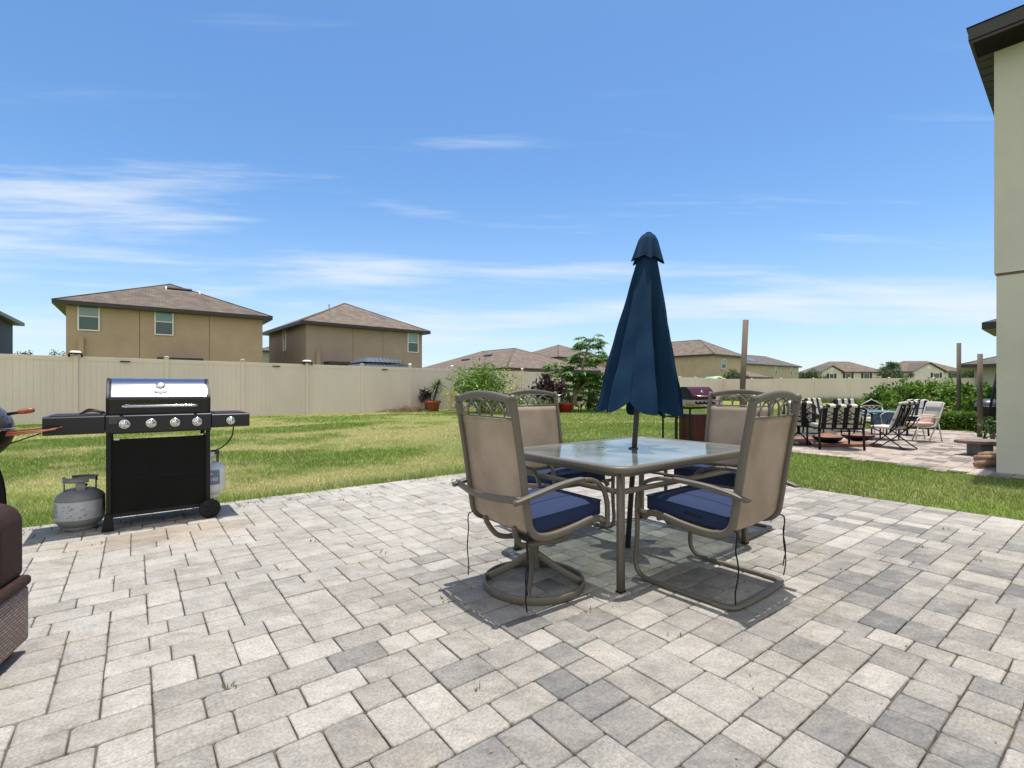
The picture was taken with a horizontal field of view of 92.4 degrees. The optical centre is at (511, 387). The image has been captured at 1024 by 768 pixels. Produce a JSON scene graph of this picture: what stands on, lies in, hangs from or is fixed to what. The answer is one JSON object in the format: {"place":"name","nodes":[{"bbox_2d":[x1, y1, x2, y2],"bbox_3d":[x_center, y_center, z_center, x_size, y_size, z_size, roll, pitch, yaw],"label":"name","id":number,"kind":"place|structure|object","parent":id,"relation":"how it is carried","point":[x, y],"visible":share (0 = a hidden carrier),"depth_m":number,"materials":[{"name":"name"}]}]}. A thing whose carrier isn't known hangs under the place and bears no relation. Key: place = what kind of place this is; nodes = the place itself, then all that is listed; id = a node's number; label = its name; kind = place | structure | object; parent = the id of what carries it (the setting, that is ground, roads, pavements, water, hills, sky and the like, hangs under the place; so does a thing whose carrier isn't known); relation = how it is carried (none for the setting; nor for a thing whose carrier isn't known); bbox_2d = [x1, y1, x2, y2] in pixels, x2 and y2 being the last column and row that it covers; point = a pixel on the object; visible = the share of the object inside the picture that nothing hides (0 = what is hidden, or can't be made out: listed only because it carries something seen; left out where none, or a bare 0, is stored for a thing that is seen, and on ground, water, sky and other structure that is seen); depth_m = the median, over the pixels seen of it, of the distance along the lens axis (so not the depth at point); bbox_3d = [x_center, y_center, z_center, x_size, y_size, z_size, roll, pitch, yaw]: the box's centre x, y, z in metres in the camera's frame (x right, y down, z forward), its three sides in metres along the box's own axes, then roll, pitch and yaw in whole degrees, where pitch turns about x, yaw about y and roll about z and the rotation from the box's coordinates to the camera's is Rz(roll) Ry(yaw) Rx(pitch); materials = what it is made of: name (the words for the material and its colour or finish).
{"place":"outdoors","nodes":[
{"label":"outdoors","id":0,"kind":"place"},
{"bbox_2d":[0,311,24,353],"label":"house","id":1,"kind":"structure","parent":0,"point":[7,323],"depth_m":29.49,"materials":[{"name":"teal"}]},
{"bbox_2d":[51,283,272,362],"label":"house","id":2,"kind":"structure","parent":0,"point":[173,322],"depth_m":26.67,"materials":[{"name":"beige paint"}]},
{"bbox_2d":[77,306,99,330],"bbox_3d":[-21.276,-3.592,24.690,0.856,1.450,0.080,0,0,-37],"label":"window","id":3,"kind":"structure","parent":2,"relation":"in","point":[84,323],"depth_m":24.70,"materials":[{"name":"white glass"}]},
{"bbox_2d":[154,312,173,335],"bbox_3d":[-18.806,-3.568,26.551,0.848,1.455,0.080,0,0,-37],"label":"window","id":4,"kind":"structure","parent":2,"relation":"in","point":[160,328],"depth_m":26.56,"materials":[{"name":"white glass"}]},
{"bbox_2d":[263,347,268,362],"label":"house","id":5,"kind":"structure","parent":0,"point":[265,354],"depth_m":52.32,"materials":[{"name":"grey paint"}]},
{"bbox_2d":[263,303,430,367],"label":"house","id":6,"kind":"structure","parent":0,"point":[344,334],"depth_m":34.24,"materials":[{"name":"brown paint"}]},
{"bbox_2d":[283,330,285,350],"bbox_3d":[-16.172,-3.348,34.922,0.080,1.441,0.593,0,0,-41],"label":"window","id":7,"kind":"structure","parent":6,"relation":"in","point":[284,332],"depth_m":35.00,"materials":[{"name":"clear glass"}]},
{"bbox_2d":[407,333,418,352],"bbox_3d":[-7.390,-3.371,36.648,0.916,1.482,0.080,0,0,-41],"label":"window","id":8,"kind":"structure","parent":6,"relation":"in","point":[412,347],"depth_m":36.65,"materials":[{"name":"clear glass"}]},
{"bbox_2d":[0,469,1023,767],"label":"patio","id":9,"kind":"structure","parent":0,"point":[584,707],"depth_m":2.18,"materials":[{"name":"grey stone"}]},
{"bbox_2d":[0,503,30,663],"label":"wicker sofa","id":10,"kind":"object","parent":9,"relation":"on","point":[14,583],"visible":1,"depth_m":2.01,"materials":[{"name":"brown wicker"}]},
{"bbox_2d":[0,407,62,503],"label":"kettle grill","id":11,"kind":"object","parent":9,"relation":"on","point":[8,431],"visible":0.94,"depth_m":3.53,"materials":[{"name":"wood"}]},
{"bbox_2d":[53,474,104,531],"bbox_3d":[-3.467,0.920,3.945,0.314,0.419,0.315,0,0,0],"label":"propane tank","id":12,"kind":"object","parent":9,"relation":"on","point":[80,506],"visible":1,"depth_m":3.85,"materials":[{"name":"grey metal"}]},
{"bbox_2d":[42,378,249,532],"bbox_3d":[-3.052,0.524,4.206,1.360,1.211,0.583,0,0,-38],"label":"gas grill","id":13,"kind":"object","parent":9,"relation":"on","point":[151,475],"visible":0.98,"depth_m":4.05,"materials":[{"name":"black paint"}]},
{"bbox_2d":[79,408,104,413],"bbox_3d":[-3.333,0.185,3.902,0.160,0.046,0.073,0,0,-38],"label":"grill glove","id":14,"kind":"object","parent":13,"relation":"attached to","point":[92,410],"visible":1,"depth_m":3.88,"materials":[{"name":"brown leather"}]},
{"bbox_2d":[111,435,205,513],"bbox_3d":[-2.917,0.710,4.082,0.640,0.600,0.013,0,0,-37],"label":"cart door","id":15,"kind":"structure","parent":13,"relation":"in","point":[156,472],"depth_m":4.07,"materials":[{"name":"black paint"}]},
{"bbox_2d":[210,450,224,498],"bbox_3d":[-2.786,0.785,4.465,0.312,0.419,0.314,0,0,0],"label":"white propane tank","id":16,"kind":"object","parent":13,"relation":"on","point":[217,477],"visible":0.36,"depth_m":4.42,"materials":[{"name":"metal"}]},
{"bbox_2d":[23,476,982,691],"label":"weeds","id":17,"kind":"object","parent":9,"relation":"on","point":[441,597],"visible":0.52,"depth_m":3.53,"materials":[{"name":"green plant"}]},
{"bbox_2d":[451,390,609,611],"bbox_3d":[0.098,0.571,2.810,0.700,1.115,0.637,0,0,-36],"label":"swivel chair","id":18,"kind":"object","parent":9,"relation":"on","point":[496,489],"visible":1,"depth_m":2.66,"materials":[{"name":"beige"}]},
{"bbox_2d":[504,389,615,528],"bbox_3d":[0.359,0.571,3.986,0.637,1.114,0.722,0,0,-35],"label":"spring chair","id":19,"kind":"object","parent":9,"relation":"on","point":[540,425],"visible":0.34,"depth_m":4.19,"materials":[{"name":"beige"}]},
{"bbox_2d":[513,436,748,593],"bbox_3d":[0.865,0.777,3.500,1.547,0.706,1.077,0,0,-38],"label":"patio table","id":20,"kind":"object","parent":9,"relation":"on","point":[620,459],"visible":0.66,"depth_m":3.15,"materials":[{"name":"clear glass"}]},
{"bbox_2d":[595,232,683,547],"bbox_3d":[0.915,-0.006,3.523,0.598,2.277,0.593,0,0,31],"label":"closed umbrella","id":21,"kind":"object","parent":9,"relation":"on","point":[640,374],"visible":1,"depth_m":3.45,"materials":[{"name":"blue fabric"}]},
{"bbox_2d":[633,390,801,610],"bbox_3d":[1.189,0.571,2.849,0.637,1.114,0.722,0,0,-39],"label":"spring chair","id":22,"kind":"object","parent":9,"relation":"on","point":[757,495],"visible":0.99,"depth_m":2.68,"materials":[{"name":"beige"}]},
{"bbox_2d":[664,389,773,540],"bbox_3d":[1.707,0.571,4.006,0.722,1.114,0.637,0,0,-40],"label":"spring chair","id":23,"kind":"object","parent":9,"relation":"on","point":[725,424],"visible":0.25,"depth_m":4.20,"materials":[{"name":"beige fabric"}]},
{"bbox_2d":[0,0,1023,371],"label":"sky","id":24,"kind":"structure","parent":0,"point":[477,175],"materials":[{"name":"blue"}]},
{"bbox_2d":[0,401,1023,527],"bbox_3d":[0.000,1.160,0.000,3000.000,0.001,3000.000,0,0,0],"label":"ground","id":25,"kind":"structure","parent":0,"point":[624,407],"depth_m":7.53,"materials":[{"name":"green plant"}]},
{"bbox_2d":[14,350,32,354],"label":"shade tree","id":26,"kind":"object","parent":25,"relation":"on","point":[25,353],"visible":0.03,"depth_m":44.09,"materials":[{"name":"green plant"}]},
{"bbox_2d":[49,349,65,355],"bbox_3d":[-33.106,-0.838,35.941,1.946,3.972,1.998,0,0,45],"label":"shade tree","id":27,"kind":"object","parent":25,"relation":"on","point":[57,353],"visible":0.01,"depth_m":35.71,"materials":[{"name":"green plant"}]},
{"bbox_2d":[0,354,723,423],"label":"vinyl fence","id":28,"kind":"object","parent":25,"relation":"on","point":[44,385],"visible":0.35,"depth_m":19.37,"materials":[{"name":"beige plastic"}]},
{"bbox_2d":[68,351,82,356],"bbox_3d":[-14.260,-1.101,16.050,0.360,0.210,0.360,0,0,-40],"label":"fence lantern","id":29,"kind":"object","parent":28,"relation":"on","point":[75,352],"visible":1,"depth_m":15.97,"materials":[{"name":"black paint"}]},
{"bbox_2d":[347,357,414,367],"bbox_3d":[-7.505,-0.277,27.492,4.200,2.814,3.420,0,0,-41],"label":"gazebo","id":30,"kind":"object","parent":25,"relation":"on","point":[378,362],"visible":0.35,"depth_m":26.94,"materials":[{"name":"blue metal"}]},
{"bbox_2d":[377,405,441,411],"bbox_3d":[-4.991,0.970,23.434,3.520,0.331,1.634,0,0,-40],"label":"twig pile","id":31,"kind":"object","parent":25,"relation":"on","point":[409,409],"visible":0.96,"depth_m":23.14,"materials":[{"name":"brown wood"}]},
{"bbox_2d":[418,386,430,407],"bbox_3d":[-4.259,0.529,23.817,0.760,1.205,0.731,0,0,0],"label":"cordyline","id":32,"kind":"object","parent":25,"relation":"on","point":[422,396],"visible":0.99,"depth_m":23.78,"materials":[{"name":"purple plant"}]},
{"bbox_2d":[423,378,449,410],"bbox_3d":[-3.756,0.310,24.067,1.480,1.639,1.406,0,0,0],"label":"potted palm","id":33,"kind":"object","parent":25,"relation":"on","point":[433,405],"visible":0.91,"depth_m":23.85,"materials":[{"name":"ceramic"}]},
{"bbox_2d":[441,389,467,411],"bbox_3d":[-2.441,0.554,22.203,1.357,1.160,1.075,0,0,-33],"label":"leafy sapling","id":34,"kind":"object","parent":25,"relation":"on","point":[451,395],"visible":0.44,"depth_m":22.08,"materials":[{"name":"yellow plant"}]},
{"bbox_2d":[445,358,516,411],"bbox_3d":[-1.720,-0.150,23.264,3.209,2.577,3.488,0,0,38],"label":"leafy bush","id":35,"kind":"object","parent":25,"relation":"on","point":[479,380],"visible":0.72,"depth_m":22.92,"materials":[{"name":"green plant"}]},
{"bbox_2d":[468,390,517,413],"bbox_3d":[-0.827,0.610,21.708,2.257,1.062,1.798,0,0,0],"label":"leafy bush","id":36,"kind":"object","parent":25,"relation":"on","point":[489,402],"visible":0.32,"depth_m":21.37,"materials":[{"name":"green plant"}]},
{"bbox_2d":[496,357,525,389],"bbox_3d":[-0.150,-0.234,25.538,1.763,2.733,1.618,0,0,0],"label":"tall sapling","id":37,"kind":"object","parent":25,"relation":"on","point":[511,377],"visible":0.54,"depth_m":25.45,"materials":[{"name":"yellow plant"}]},
{"bbox_2d":[502,387,521,403],"bbox_3d":[-0.062,0.543,22.639,1.231,1.186,1.342,0,0,34],"label":"yellow croton","id":38,"kind":"object","parent":25,"relation":"on","point":[510,391],"visible":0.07,"depth_m":22.50,"materials":[{"name":"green plant"}]},
{"bbox_2d":[423,348,600,372],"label":"house","id":39,"kind":"structure","parent":25,"relation":"on","point":[531,361],"depth_m":50.49,"materials":[{"name":"beige paint"}]},
{"bbox_2d":[510,387,532,406],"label":"garden shrub","id":40,"kind":"object","parent":25,"relation":"on","point":[519,400],"visible":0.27,"depth_m":24.49,"materials":[{"name":"green plant"}]},
{"bbox_2d":[518,396,552,406],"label":"garden shrub","id":41,"kind":"object","parent":25,"relation":"on","point":[533,402],"visible":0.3,"depth_m":21.65,"materials":[{"name":"green plant"}]},
{"bbox_2d":[528,372,566,403],"bbox_3d":[1.686,0.195,22.949,1.780,1.905,1.737,0,0,42],"label":"dark ficus","id":42,"kind":"object","parent":25,"relation":"on","point":[547,384],"visible":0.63,"depth_m":22.63,"materials":[{"name":"purple plant"}]},
{"bbox_2d":[558,393,573,411],"bbox_3d":[2.526,0.675,23.200,0.780,0.911,0.780,0,0,0],"label":"red pot","id":43,"kind":"object","parent":25,"relation":"on","point":[565,406],"visible":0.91,"depth_m":22.99,"materials":[{"name":"ceramic"}]},
{"bbox_2d":[532,345,606,366],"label":"house","id":44,"kind":"structure","parent":25,"relation":"on","point":[560,352],"depth_m":70.42,"materials":[{"name":"beige paint"}]},
{"bbox_2d":[541,333,608,411],"bbox_3d":[3.124,-0.713,23.473,3.498,3.721,2.661,0,0,0],"label":"papaya tree","id":45,"kind":"object","parent":25,"relation":"on","point":[586,378],"visible":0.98,"depth_m":23.23,"materials":[{"name":"green plant"}]},
{"bbox_2d":[571,394,586,409],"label":"ground plant","id":46,"kind":"object","parent":25,"relation":"on","point":[580,405],"visible":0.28,"depth_m":25.42,"materials":[{"name":"green plant"}]},
{"bbox_2d":[563,360,604,372],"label":"house","id":47,"kind":"structure","parent":25,"relation":"on","point":[601,368],"depth_m":62.54,"materials":[{"name":"beige paint"}]},
{"bbox_2d":[572,378,602,410],"bbox_3d":[4.022,0.269,24.512,2.260,1.726,2.100,0,0,0],"label":"papaya tree","id":48,"kind":"object","parent":25,"relation":"on","point":[580,398],"visible":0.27,"depth_m":24.16,"materials":[{"name":"green plant"}]},
{"bbox_2d":[584,396,597,410],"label":"ground plant","id":49,"kind":"object","parent":25,"relation":"on","point":[591,405],"visible":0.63,"depth_m":24.09,"materials":[{"name":"green plant"}]},
{"bbox_2d":[662,387,722,441],"bbox_3d":[3.232,0.555,8.819,0.970,1.150,0.546,0,0,-20],"label":"red grill","id":50,"kind":"object","parent":25,"relation":"on","point":[692,426],"visible":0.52,"depth_m":8.68,"materials":[{"name":"metal"}]},
{"bbox_2d":[720,368,749,378],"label":"shade tree","id":51,"kind":"object","parent":25,"relation":"on","point":[733,374],"visible":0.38,"depth_m":59.56,"materials":[{"name":"green plant"}]},
{"bbox_2d":[739,320,748,406],"bbox_3d":[4.245,-0.033,9.000,0.157,2.426,0.080,0,0,0],"label":"timber post","id":52,"kind":"object","parent":25,"relation":"on","point":[744,356],"visible":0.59,"depth_m":8.96,"materials":[{"name":"brown wood"}]},
{"bbox_2d":[799,368,827,378],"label":"shade tree","id":53,"kind":"object","parent":25,"relation":"on","point":[809,374],"visible":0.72,"depth_m":107.06,"materials":[{"name":"green plant"}]},
{"bbox_2d":[724,377,974,401],"bbox_3d":[28.194,0.233,32.843,0.150,2.195,29.430,0,0,-38],"label":"vinyl fence","id":54,"kind":"object","parent":25,"relation":"on","point":[854,388],"visible":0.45,"depth_m":37.96,"materials":[{"name":"beige plastic"}]},
{"bbox_2d":[855,400,898,422],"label":"hedge","id":55,"kind":"object","parent":25,"relation":"on","point":[886,404],"visible":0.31,"depth_m":15.44,"materials":[{"name":"green plant"}]},
{"bbox_2d":[862,382,894,400],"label":"shrub","id":56,"kind":"object","parent":25,"relation":"on","point":[873,397],"visible":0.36,"depth_m":18.38,"materials":[{"name":"green plant"}]},
{"bbox_2d":[861,382,908,406],"bbox_3d":[14.694,0.457,18.496,2.440,1.387,1.870,0,0,-13],"label":"green shrub","id":57,"kind":"object","parent":25,"relation":"on","point":[877,389],"visible":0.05,"depth_m":18.46,"materials":[{"name":"green plant"}]},
{"bbox_2d":[873,366,899,377],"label":"shade tree","id":58,"kind":"object","parent":25,"relation":"on","point":[886,375],"visible":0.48,"depth_m":117.72,"materials":[{"name":"green plant"}]},
{"bbox_2d":[879,360,902,377],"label":"palm tree","id":59,"kind":"object","parent":25,"relation":"on","point":[890,365],"visible":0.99,"depth_m":111.84,"materials":[{"name":"plant"}]},
{"bbox_2d":[894,371,914,377],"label":"shade tree","id":60,"kind":"object","parent":25,"relation":"on","point":[900,375],"visible":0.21,"depth_m":111.47,"materials":[{"name":"green plant"}]},
{"bbox_2d":[878,376,955,406],"bbox_3d":[14.432,0.353,17.305,2.762,1.574,1.991,0,0,0],"label":"green shrub","id":61,"kind":"object","parent":25,"relation":"on","point":[903,389],"visible":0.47,"depth_m":17.09,"materials":[{"name":"green plant"}]},
{"bbox_2d":[903,379,969,401],"bbox_3d":[14.530,0.452,16.350,2.439,1.512,1.816,0,0,0],"label":"green shrub","id":62,"kind":"object","parent":25,"relation":"on","point":[932,391],"visible":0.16,"depth_m":16.34,"materials":[{"name":"green plant"}]},
{"bbox_2d":[881,408,995,430],"bbox_3d":[11.896,0.876,13.577,2.706,0.628,0.897,0,0,28],"label":"hedge","id":63,"kind":"object","parent":25,"relation":"on","point":[958,420],"visible":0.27,"depth_m":13.21,"materials":[{"name":"green plant"}]},
{"bbox_2d":[956,343,960,410],"bbox_3d":[12.371,-0.031,13.600,0.086,2.421,0.080,0,0,0],"label":"timber post","id":64,"kind":"object","parent":25,"relation":"on","point":[958,376],"visible":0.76,"depth_m":13.57,"materials":[{"name":"brown wood"}]},
{"bbox_2d":[948,371,973,377],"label":"shade tree","id":65,"kind":"object","parent":25,"relation":"on","point":[955,374],"visible":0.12,"depth_m":96.37,"materials":[{"name":"green plant"}]},
{"bbox_2d":[936,381,995,411],"bbox_3d":[14.483,0.464,15.395,2.098,1.375,2.039,0,0,0],"label":"green shrub","id":66,"kind":"object","parent":25,"relation":"on","point":[964,395],"visible":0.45,"depth_m":15.24,"materials":[{"name":"green plant"}]},
{"bbox_2d":[961,371,973,377],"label":"shade tree","id":67,"kind":"object","parent":25,"relation":"on","point":[969,374],"visible":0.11,"depth_m":52.04,"materials":[{"name":"green plant"}]},
{"bbox_2d":[954,385,995,411],"bbox_3d":[14.778,0.536,15.048,2.098,1.260,1.818,0,0,0],"label":"green shrub","id":68,"kind":"object","parent":25,"relation":"on","point":[971,402],"visible":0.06,"depth_m":14.99,"materials":[{"name":"green plant"}]},
{"bbox_2d":[961,356,995,386],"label":"house","id":69,"kind":"structure","parent":25,"relation":"on","point":[989,368],"depth_m":30.60,"materials":[{"name":"grey paint"}]},
{"bbox_2d":[966,4,1023,474],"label":"stucco house","id":70,"kind":"structure","parent":25,"relation":"on","point":[996,43],"depth_m":6.46,"materials":[{"name":"beige paint"}]},
{"bbox_2d":[671,339,740,377],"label":"house","id":71,"kind":"structure","parent":0,"point":[699,358],"depth_m":64.39,"materials":[{"name":"beige paint"}]},
{"bbox_2d":[721,359,725,368],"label":"window","id":72,"kind":"structure","parent":71,"relation":"in","point":[723,366],"depth_m":63.75,"materials":[{"name":"white glass"}]},
{"bbox_2d":[746,370,772,378],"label":"house","id":73,"kind":"structure","parent":0,"point":[753,375],"depth_m":74.10,"materials":[{"name":"beige paint"}]},
{"bbox_2d":[746,355,801,378],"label":"house","id":74,"kind":"structure","parent":0,"point":[772,367],"depth_m":93.38,"materials":[{"name":"beige paint"}]},
{"bbox_2d":[721,395,863,402],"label":"tall grass","id":75,"kind":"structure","parent":0,"point":[747,397],"depth_m":40.70,"materials":[{"name":"green plant"}]},
{"bbox_2d":[799,362,881,378],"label":"house","id":76,"kind":"structure","parent":0,"point":[837,370],"depth_m":131.00,"materials":[{"name":"brown paint"}]},
{"bbox_2d":[827,374,835,378],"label":"window","id":77,"kind":"structure","parent":76,"relation":"in","point":[830,376],"depth_m":128.72,"materials":[{"name":"white glass"}]},
{"bbox_2d":[843,373,852,378],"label":"window","id":78,"kind":"structure","parent":76,"relation":"in","point":[845,375],"depth_m":130.94,"materials":[{"name":"white glass"}]},
{"bbox_2d":[861,373,871,377],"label":"window","id":79,"kind":"structure","parent":76,"relation":"in","point":[863,375],"depth_m":130.94,"materials":[{"name":"white glass"}]},
{"bbox_2d":[792,428,1023,479],"bbox_3d":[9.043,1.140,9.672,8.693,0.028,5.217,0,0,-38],"label":"side patio","id":80,"kind":"structure","parent":0,"point":[948,453],"depth_m":8.72,"materials":[{"name":"grey stone"}]},
{"bbox_2d":[781,401,815,445],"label":"garden chair","id":81,"kind":"object","parent":80,"relation":"on","point":[806,407],"visible":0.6,"depth_m":9.57,"materials":[{"name":"black paint"}]},
{"bbox_2d":[794,437,816,440],"bbox_3d":[6.226,1.100,10.600,1.100,0.050,0.500,0,0,0],"label":"wooden board","id":82,"kind":"object","parent":80,"relation":"on","point":[802,439],"visible":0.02,"depth_m":10.35,"materials":[{"name":"brown wood"}]},
{"bbox_2d":[801,398,841,432],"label":"garden chair","id":83,"kind":"object","parent":80,"relation":"on","point":[817,402],"visible":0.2,"depth_m":12.37,"materials":[{"name":"black paint"}]},
{"bbox_2d":[806,404,866,449],"bbox_3d":[6.063,0.712,9.199,0.823,0.838,0.676,0,0,10],"label":"garden chair","id":84,"kind":"object","parent":80,"relation":"on","point":[840,417],"visible":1,"depth_m":8.98,"materials":[{"name":"black paint"}]},
{"bbox_2d":[798,441,881,446],"bbox_3d":[6.456,1.100,9.700,1.250,0.050,0.620,0,0,-3],"label":"fire pit","id":85,"kind":"object","parent":80,"relation":"on","point":[846,444],"visible":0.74,"depth_m":9.43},
{"bbox_2d":[812,433,843,442],"bbox_3d":[6.261,0.988,9.750,0.540,0.175,0.540,0,0,0],"label":"fire bowl","id":86,"kind":"object","parent":85,"relation":"on","point":[829,438],"visible":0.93,"depth_m":9.58,"materials":[{"name":"black paint"}]},
{"bbox_2d":[840,433,874,440],"bbox_3d":[7.104,1.018,10.100,0.600,0.115,0.600,0,0,0],"label":"fire bowl","id":87,"kind":"object","parent":85,"relation":"on","point":[855,437],"visible":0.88,"depth_m":9.96,"materials":[{"name":"black paint"}]},
{"bbox_2d":[830,399,871,431],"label":"garden chair","id":88,"kind":"object","parent":80,"relation":"on","point":[843,401],"visible":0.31,"depth_m":13.00,"materials":[{"name":"fabric"}]},
{"bbox_2d":[853,410,899,439],"bbox_3d":[8.082,0.818,10.873,0.760,0.623,0.643,0,0,-6],"label":"side table","id":89,"kind":"object","parent":80,"relation":"on","point":[879,421],"visible":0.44,"depth_m":10.62,"materials":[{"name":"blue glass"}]},
{"bbox_2d":[860,399,896,434],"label":"garden chair","id":90,"kind":"object","parent":80,"relation":"on","point":[871,402],"visible":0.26,"depth_m":12.27,"materials":[{"name":"beige paint"}]},
{"bbox_2d":[868,401,917,449],"bbox_3d":[7.195,0.692,9.276,0.480,0.892,0.640,0,0,-25],"label":"folding chair","id":91,"kind":"object","parent":80,"relation":"on","point":[902,414],"visible":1,"depth_m":9.12,"materials":[{"name":"white fabric"}]},
{"bbox_2d":[886,399,929,435],"bbox_3d":[9.536,0.702,11.805,0.676,0.858,0.643,0,0,-5],"label":"garden chair","id":92,"kind":"object","parent":80,"relation":"on","point":[920,406],"visible":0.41,"depth_m":11.64,"materials":[{"name":"white fabric"}]},
{"bbox_2d":[899,401,944,441],"bbox_3d":[8.673,0.713,10.399,0.623,0.843,0.476,0,0,2],"label":"sling chair","id":93,"kind":"object","parent":80,"relation":"on","point":[930,417],"visible":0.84,"depth_m":10.25,"materials":[{"name":"white fabric"}]},
{"bbox_2d":[954,438,995,454],"bbox_3d":[7.857,1.002,8.254,0.729,0.255,0.520,0,0,-6],"label":"stone stool","id":94,"kind":"object","parent":80,"relation":"on","point":[975,446],"visible":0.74,"depth_m":8.16,"materials":[{"name":"grey stone"}]},
{"bbox_2d":[977,354,982,436],"bbox_3d":[10.861,0.196,11.400,0.086,1.968,0.080,0,0,0],"label":"timber post","id":95,"kind":"object","parent":80,"relation":"on","point":[979,387],"visible":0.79,"depth_m":11.37,"materials":[{"name":"brown wood"}]},
{"bbox_2d":[973,460,995,467],"bbox_3d":[6.738,1.070,6.938,0.424,0.096,0.100,0,0,-6],"label":"firewood log","id":96,"kind":"object","parent":80,"relation":"on","point":[984,463],"visible":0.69,"depth_m":6.90,"materials":[{"name":"brown wood"}]},
{"bbox_2d":[973,455,995,460],"bbox_3d":[7.292,1.070,7.479,0.424,0.096,0.100,0,0,11],"label":"firewood log","id":97,"kind":"object","parent":80,"relation":"on","point":[983,457],"visible":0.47,"depth_m":7.47,"materials":[{"name":"brown wood"}]},
{"bbox_2d":[974,399,995,431],"bbox_3d":[12.036,0.702,12.400,0.570,0.863,0.570,0,0,0],"label":"charcoal grill","id":98,"kind":"object","parent":80,"relation":"on","point":[986,402],"visible":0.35,"depth_m":12.26,"materials":[{"name":"black paint"}]},
{"bbox_2d":[974,416,995,445],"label":"potted shrub","id":99,"kind":"object","parent":80,"relation":"on","point":[992,432],"visible":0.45,"depth_m":9.59,"materials":[{"name":"green plant"}]},
{"bbox_2d":[977,451,995,454],"bbox_3d":[7.647,1.070,7.881,0.424,0.096,0.100,0,0,-17],"label":"firewood log","id":100,"kind":"object","parent":80,"relation":"on","point":[987,453],"visible":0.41,"depth_m":7.83,"materials":[{"name":"brown wood"}]},
{"bbox_2d":[983,374,995,438],"bbox_3d":[10.261,0.105,10.475,0.609,2.061,0.041,0,0,-15],"label":"garden pole","id":101,"kind":"object","parent":80,"relation":"on","point":[991,401],"visible":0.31,"depth_m":10.45,"materials":[{"name":"black paint"}]},
{"bbox_2d":[878,361,955,377],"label":"house","id":102,"kind":"structure","parent":0,"point":[923,369],"depth_m":126.03,"materials":[{"name":"grey paint"}]},
{"bbox_2d":[931,373,941,377],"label":"window","id":103,"kind":"structure","parent":102,"relation":"in","point":[938,375],"depth_m":125.74,"materials":[{"name":"white glass"}]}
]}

